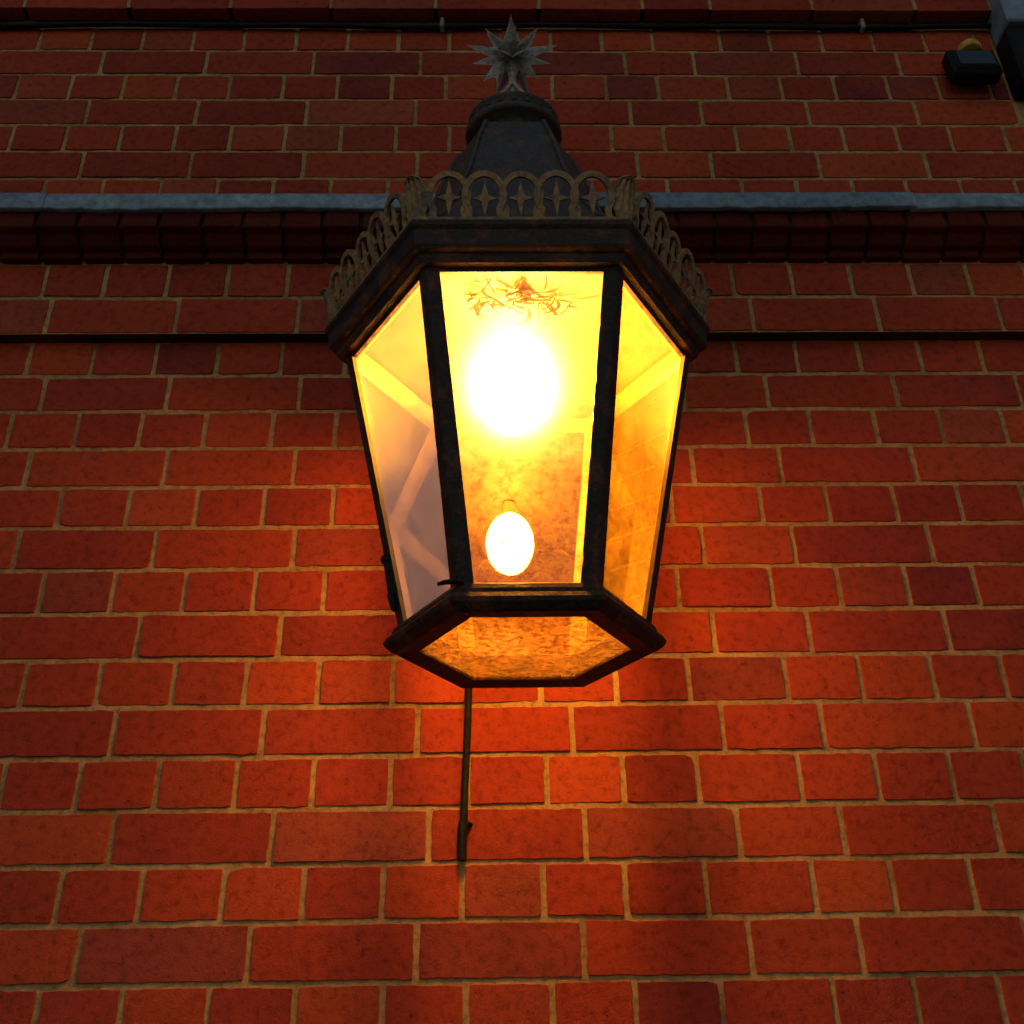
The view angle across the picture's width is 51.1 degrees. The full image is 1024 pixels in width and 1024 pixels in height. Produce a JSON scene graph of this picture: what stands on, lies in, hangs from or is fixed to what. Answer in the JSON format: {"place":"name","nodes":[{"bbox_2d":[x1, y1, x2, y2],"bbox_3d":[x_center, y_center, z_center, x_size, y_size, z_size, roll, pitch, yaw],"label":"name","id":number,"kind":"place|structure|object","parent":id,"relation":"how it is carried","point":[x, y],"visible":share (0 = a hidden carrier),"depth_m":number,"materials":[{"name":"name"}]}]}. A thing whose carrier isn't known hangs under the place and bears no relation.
{"place":"outdoors","nodes":[
{"label":"outdoors","id":0,"kind":"place"},
{"label":"pavement","id":1,"kind":"structure","parent":0,"visible":0},
{"bbox_2d":[0,0,1023,1023],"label":"brick wall","id":2,"kind":"structure","parent":1,"relation":"on","point":[777,777],"depth_m":1.73,"materials":[{"name":"brick"},{"name":"mortar"}]},
{"bbox_2d":[457,688,472,860],"bbox_3d":[-0.067,0.359,1.569,0.023,0.294,0.020,0,-29,-1],"label":"hanging rod","id":3,"kind":"object","parent":2,"relation":"attached to","point":[464,823],"visible":0.95,"depth_m":1.54,"materials":[{"name":"black metal"}]},
{"bbox_2d":[0,17,991,32],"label":"wall cable","id":4,"kind":"object","parent":2,"relation":"attached to","point":[861,27],"depth_m":2.36,"materials":[{"name":"black rubber"}]},
{"bbox_2d":[320,15,712,687],"bbox_3d":[0.007,-0.348,1.593,0.515,1.190,0.531,23,-37,-36],"label":"wall lantern","id":5,"kind":"object","parent":2,"relation":"attached to","point":[516,329],"depth_m":1.36,"materials":[{"name":"black metal"}]},
{"bbox_2d":[941,38,1002,85],"bbox_3d":[0.979,-0.959,2.293,0.105,0.114,0.063,0,-29,-1],"label":"security light","id":6,"kind":"object","parent":2,"relation":"attached to","point":[969,62],"visible":1,"depth_m":2.26,"materials":[{"name":"black metal"}]},
{"bbox_2d":[986,0,1023,99],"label":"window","id":7,"kind":"structure","parent":2,"relation":"in","point":[1006,17],"depth_m":2.31,"materials":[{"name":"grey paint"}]}
]}

